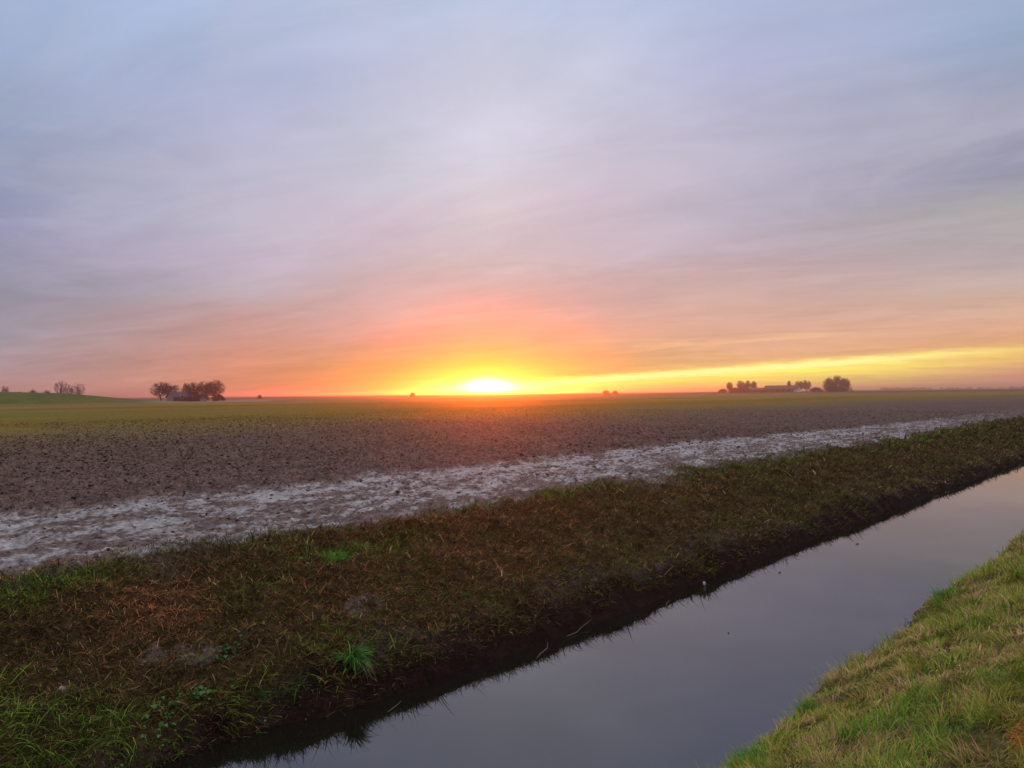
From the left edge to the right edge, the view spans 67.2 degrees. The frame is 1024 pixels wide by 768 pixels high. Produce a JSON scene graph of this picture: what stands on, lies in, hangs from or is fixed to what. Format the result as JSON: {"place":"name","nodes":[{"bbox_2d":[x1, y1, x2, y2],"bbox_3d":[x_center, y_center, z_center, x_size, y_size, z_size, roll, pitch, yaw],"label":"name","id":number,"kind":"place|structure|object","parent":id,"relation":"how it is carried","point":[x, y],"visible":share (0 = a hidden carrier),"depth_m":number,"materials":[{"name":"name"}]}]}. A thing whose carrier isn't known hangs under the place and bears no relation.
{"place":"outdoors","nodes":[
{"label":"outdoors","id":0,"kind":"place"},
{"bbox_2d":[0,414,1023,767],"bbox_3d":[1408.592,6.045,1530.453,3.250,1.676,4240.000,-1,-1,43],"label":"bank","id":1,"kind":"structure","parent":0,"point":[624,599],"depth_m":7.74,"materials":[{"name":"green plant"}]},
{"bbox_2d":[87,702,123,724],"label":"dry stems","id":2,"kind":"object","parent":1,"relation":"on","point":[111,718],"visible":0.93,"depth_m":5.55,"materials":[{"name":"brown plant"}]},
{"bbox_2d":[120,688,192,765],"bbox_3d":[-2.515,2.481,5.727,0.324,0.271,1.356,-1,-1,-6],"label":"leafy weed","id":3,"kind":"object","parent":1,"relation":"on","point":[154,706],"visible":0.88,"depth_m":5.64,"materials":[{"name":"green plant"}]},
{"bbox_2d":[174,685,233,705],"bbox_3d":[-2.396,2.393,5.977,0.381,0.102,0.364,-1,-1,-5],"label":"leafy weed","id":4,"kind":"object","parent":1,"relation":"on","point":[202,692],"visible":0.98,"depth_m":5.95,"materials":[{"name":"green plant"}]},
{"bbox_2d":[200,629,258,660],"bbox_3d":[-2.383,2.225,6.497,0.238,0.163,0.557,-1,-1,26],"label":"leafy weed","id":5,"kind":"object","parent":1,"relation":"on","point":[226,651],"visible":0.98,"depth_m":6.50,"materials":[{"name":"green plant"}]},
{"bbox_2d":[245,673,307,706],"bbox_3d":[-1.900,2.417,6.222,0.559,0.178,0.539,0,-1,-22],"label":"grass tuft","id":6,"kind":"object","parent":1,"relation":"on","point":[265,693],"visible":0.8,"depth_m":6.16,"materials":[{"name":"green plant"}]},
{"bbox_2d":[273,630,289,654],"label":"dry stems","id":7,"kind":"object","parent":1,"relation":"on","point":[277,644],"visible":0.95,"depth_m":6.54,"materials":[{"name":"brown plant"}]},
{"bbox_2d":[316,549,349,563],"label":"grass tuft","id":8,"kind":"object","parent":1,"relation":"on","point":[331,554],"visible":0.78,"depth_m":8.50,"materials":[{"name":"green plant"}]},
{"bbox_2d":[329,641,378,681],"bbox_3d":[-1.370,2.403,6.689,0.496,0.324,0.501,-1,-1,43],"label":"grass tuft","id":9,"kind":"object","parent":1,"relation":"on","point":[356,657],"visible":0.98,"depth_m":6.63,"materials":[{"name":"green plant"}]},
{"bbox_2d":[342,540,369,550],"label":"grass tuft","id":10,"kind":"object","parent":1,"relation":"on","point":[355,547],"visible":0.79,"depth_m":8.99,"materials":[{"name":"green plant"}]},
{"bbox_2d":[0,388,1023,516],"bbox_3d":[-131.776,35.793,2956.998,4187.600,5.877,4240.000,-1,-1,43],"label":"field","id":11,"kind":"structure","parent":0,"point":[29,408],"depth_m":36.83,"materials":[{"name":"soil"}]},
{"bbox_2d":[54,381,67,392],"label":"bare tree","id":12,"kind":"object","parent":11,"relation":"on","point":[62,388],"visible":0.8,"depth_m":345.01,"materials":[{"name":"brown plant"}]},
{"bbox_2d":[64,384,73,393],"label":"bare tree","id":13,"kind":"object","parent":11,"relation":"on","point":[69,389],"visible":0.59,"depth_m":349.88,"materials":[{"name":"brown plant"}]},
{"bbox_2d":[71,384,85,394],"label":"bare tree","id":14,"kind":"object","parent":11,"relation":"on","point":[77,391],"visible":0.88,"depth_m":344.96,"materials":[{"name":"brown plant"}]},
{"bbox_2d":[148,381,171,400],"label":"bare tree","id":15,"kind":"object","parent":11,"relation":"on","point":[162,390],"visible":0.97,"depth_m":261.36,"materials":[{"name":"brown plant"}]},
{"bbox_2d":[165,384,181,392],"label":"bare tree","id":16,"kind":"object","parent":11,"relation":"on","point":[173,389],"visible":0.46,"depth_m":267.86,"materials":[{"name":"brown plant"}]},
{"bbox_2d":[165,392,197,400],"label":"barn","id":17,"kind":"structure","parent":11,"relation":"on","point":[175,396],"depth_m":253.16,"materials":[{"name":"brick"}]},
{"bbox_2d":[181,383,190,391],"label":"bare tree","id":18,"kind":"object","parent":11,"relation":"on","point":[186,386],"visible":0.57,"depth_m":269.63,"materials":[{"name":"brown plant"}]},
{"bbox_2d":[183,395,197,401],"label":"shrub","id":19,"kind":"object","parent":11,"relation":"on","point":[189,398],"visible":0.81,"depth_m":249.81,"materials":[{"name":"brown plant"}]},
{"bbox_2d":[187,382,201,394],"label":"bare tree","id":20,"kind":"object","parent":11,"relation":"on","point":[193,390],"visible":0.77,"depth_m":257.48,"materials":[{"name":"brown plant"}]},
{"bbox_2d":[191,393,209,401],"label":"shrub","id":21,"kind":"object","parent":11,"relation":"on","point":[199,396],"visible":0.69,"depth_m":248.17,"materials":[{"name":"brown plant"}]},
{"bbox_2d":[198,396,207,400],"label":"shed","id":22,"kind":"structure","parent":11,"relation":"on","point":[202,398],"depth_m":245.89,"materials":[{"name":"stone"}]},
{"bbox_2d":[196,381,215,396],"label":"bare tree","id":23,"kind":"object","parent":11,"relation":"on","point":[208,390],"visible":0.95,"depth_m":251.34,"materials":[{"name":"brown plant"}]},
{"bbox_2d":[205,380,224,400],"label":"bare tree","id":24,"kind":"object","parent":11,"relation":"on","point":[216,385],"visible":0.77,"depth_m":255.28,"materials":[{"name":"brown plant"}]},
{"bbox_2d":[211,394,224,400],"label":"shrub","id":25,"kind":"object","parent":11,"relation":"on","point":[217,397],"visible":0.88,"depth_m":249.46,"materials":[{"name":"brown plant"}]},
{"bbox_2d":[0,407,1022,567],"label":"soil clods","id":26,"kind":"object","parent":11,"relation":"on","point":[177,475],"visible":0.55,"depth_m":22.75,"materials":[{"name":"brown soil"}]},
{"bbox_2d":[726,382,732,389],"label":"bare tree","id":27,"kind":"object","parent":11,"relation":"on","point":[728,386],"visible":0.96,"depth_m":654.72,"materials":[{"name":"brown plant"}]},
{"bbox_2d":[728,387,742,392],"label":"shrub","id":28,"kind":"object","parent":11,"relation":"on","point":[733,390],"visible":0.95,"depth_m":647.18,"materials":[{"name":"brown plant"}]},
{"bbox_2d":[736,381,744,388],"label":"bare tree","id":29,"kind":"object","parent":11,"relation":"on","point":[741,385],"visible":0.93,"depth_m":664.30,"materials":[{"name":"brown plant"}]},
{"bbox_2d":[738,388,749,392],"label":"shrub","id":30,"kind":"object","parent":11,"relation":"on","point":[745,390],"visible":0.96,"depth_m":646.11,"materials":[{"name":"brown plant"}]},
{"bbox_2d":[744,380,750,387],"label":"bare tree","id":31,"kind":"object","parent":11,"relation":"on","point":[747,384],"visible":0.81,"depth_m":664.12,"materials":[{"name":"brown plant"}]},
{"bbox_2d":[750,381,756,387],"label":"bare tree","id":32,"kind":"object","parent":11,"relation":"on","point":[753,384],"visible":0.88,"depth_m":663.80,"materials":[{"name":"brown plant"}]},
{"bbox_2d":[748,388,765,392],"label":"barn","id":33,"kind":"structure","parent":11,"relation":"on","point":[752,390],"depth_m":651.11,"materials":[{"name":"wood"}]},
{"bbox_2d":[764,384,795,391],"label":"farmhouse","id":34,"kind":"object","parent":11,"relation":"on","point":[781,388],"visible":0.86,"depth_m":648.21,"materials":[{"name":"brick"}]},
{"bbox_2d":[794,387,801,391],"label":"shed","id":35,"kind":"structure","parent":11,"relation":"on","point":[797,389],"depth_m":637.22,"materials":[{"name":"stone"}]},
{"bbox_2d":[795,381,802,388],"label":"bare tree","id":36,"kind":"object","parent":11,"relation":"on","point":[797,384],"visible":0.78,"depth_m":659.82,"materials":[{"name":"brown plant"}]},
{"bbox_2d":[801,381,810,391],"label":"bare tree","id":37,"kind":"object","parent":11,"relation":"on","point":[805,385],"visible":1,"depth_m":654.36,"materials":[{"name":"brown plant"}]},
{"bbox_2d":[809,387,823,391],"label":"shrub","id":38,"kind":"object","parent":11,"relation":"on","point":[813,389],"visible":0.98,"depth_m":645.71,"materials":[{"name":"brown plant"}]},
{"bbox_2d":[822,376,833,391],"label":"bare tree","id":39,"kind":"object","parent":11,"relation":"on","point":[827,382],"visible":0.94,"depth_m":648.41,"materials":[{"name":"brown plant"}]},
{"bbox_2d":[828,375,844,391],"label":"bare tree","id":40,"kind":"object","parent":11,"relation":"on","point":[837,381],"visible":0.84,"depth_m":645.93,"materials":[{"name":"brown plant"}]},
{"bbox_2d":[827,386,849,391],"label":"shrub","id":41,"kind":"object","parent":11,"relation":"on","point":[834,389],"visible":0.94,"depth_m":642.50,"materials":[{"name":"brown plant"}]},
{"bbox_2d":[838,377,851,391],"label":"bare tree","id":42,"kind":"object","parent":11,"relation":"on","point":[846,383],"visible":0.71,"depth_m":649.98,"materials":[{"name":"brown plant"}]},
{"bbox_2d":[879,386,1023,389],"bbox_3d":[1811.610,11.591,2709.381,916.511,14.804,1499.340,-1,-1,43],"label":"distant woodland","id":43,"kind":"object","parent":11,"relation":"on","point":[917,388],"visible":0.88,"depth_m":2401.08,"materials":[{"name":"plant"}]},
{"bbox_2d":[0,407,1023,579],"bbox_3d":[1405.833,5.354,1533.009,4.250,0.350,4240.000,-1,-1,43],"label":"mud strip","id":44,"kind":"object","parent":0,"point":[60,532],"visible":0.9,"depth_m":12.26,"materials":[{"name":"grey soil"}]},
{"bbox_2d":[0,0,1023,397],"label":"sky","id":45,"kind":"structure","parent":0,"point":[253,197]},
{"bbox_2d":[148,461,1023,767],"bbox_3d":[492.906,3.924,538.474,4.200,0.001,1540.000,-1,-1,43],"label":"water","id":46,"kind":"structure","parent":0,"point":[682,679],"depth_m":7.17,"materials":[{"name":"grey liquid"}]},
{"bbox_2d":[696,530,1023,767],"bbox_3d":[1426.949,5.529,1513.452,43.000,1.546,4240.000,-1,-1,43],"label":"bank","id":47,"kind":"structure","parent":0,"point":[993,742],"depth_m":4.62,"materials":[{"name":"green plant"}]},
{"bbox_2d":[725,739,783,763],"bbox_3d":[1.667,2.510,5.195,0.485,0.130,0.480,-1,-1,43],"label":"grass tuft","id":48,"kind":"object","parent":47,"relation":"on","point":[744,751],"visible":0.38,"depth_m":5.29,"materials":[{"name":"green plant"}]},
{"bbox_2d":[791,696,829,715],"bbox_3d":[2.329,2.495,5.964,0.382,0.128,0.404,-1,-1,43],"label":"grass tuft","id":49,"kind":"object","parent":47,"relation":"on","point":[806,708],"visible":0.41,"depth_m":6.00,"materials":[{"name":"green plant"}]},
{"bbox_2d":[810,692,846,709],"bbox_3d":[2.485,2.419,5.886,0.452,0.100,0.393,-1,-1,10],"label":"dead grass clump","id":50,"kind":"object","parent":47,"relation":"on","point":[826,698],"visible":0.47,"depth_m":5.96,"materials":[{"name":"brown plant"}]},
{"bbox_2d":[930,585,965,600],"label":"grass tuft","id":51,"kind":"object","parent":47,"relation":"on","point":[938,591],"visible":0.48,"depth_m":9.11,"materials":[{"name":"green plant"}]},
{"bbox_2d":[1002,718,1023,749],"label":"dead grass clump","id":52,"kind":"object","parent":47,"relation":"on","point":[1015,735],"visible":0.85,"depth_m":3.64,"materials":[{"name":"brown plant"}]}
]}

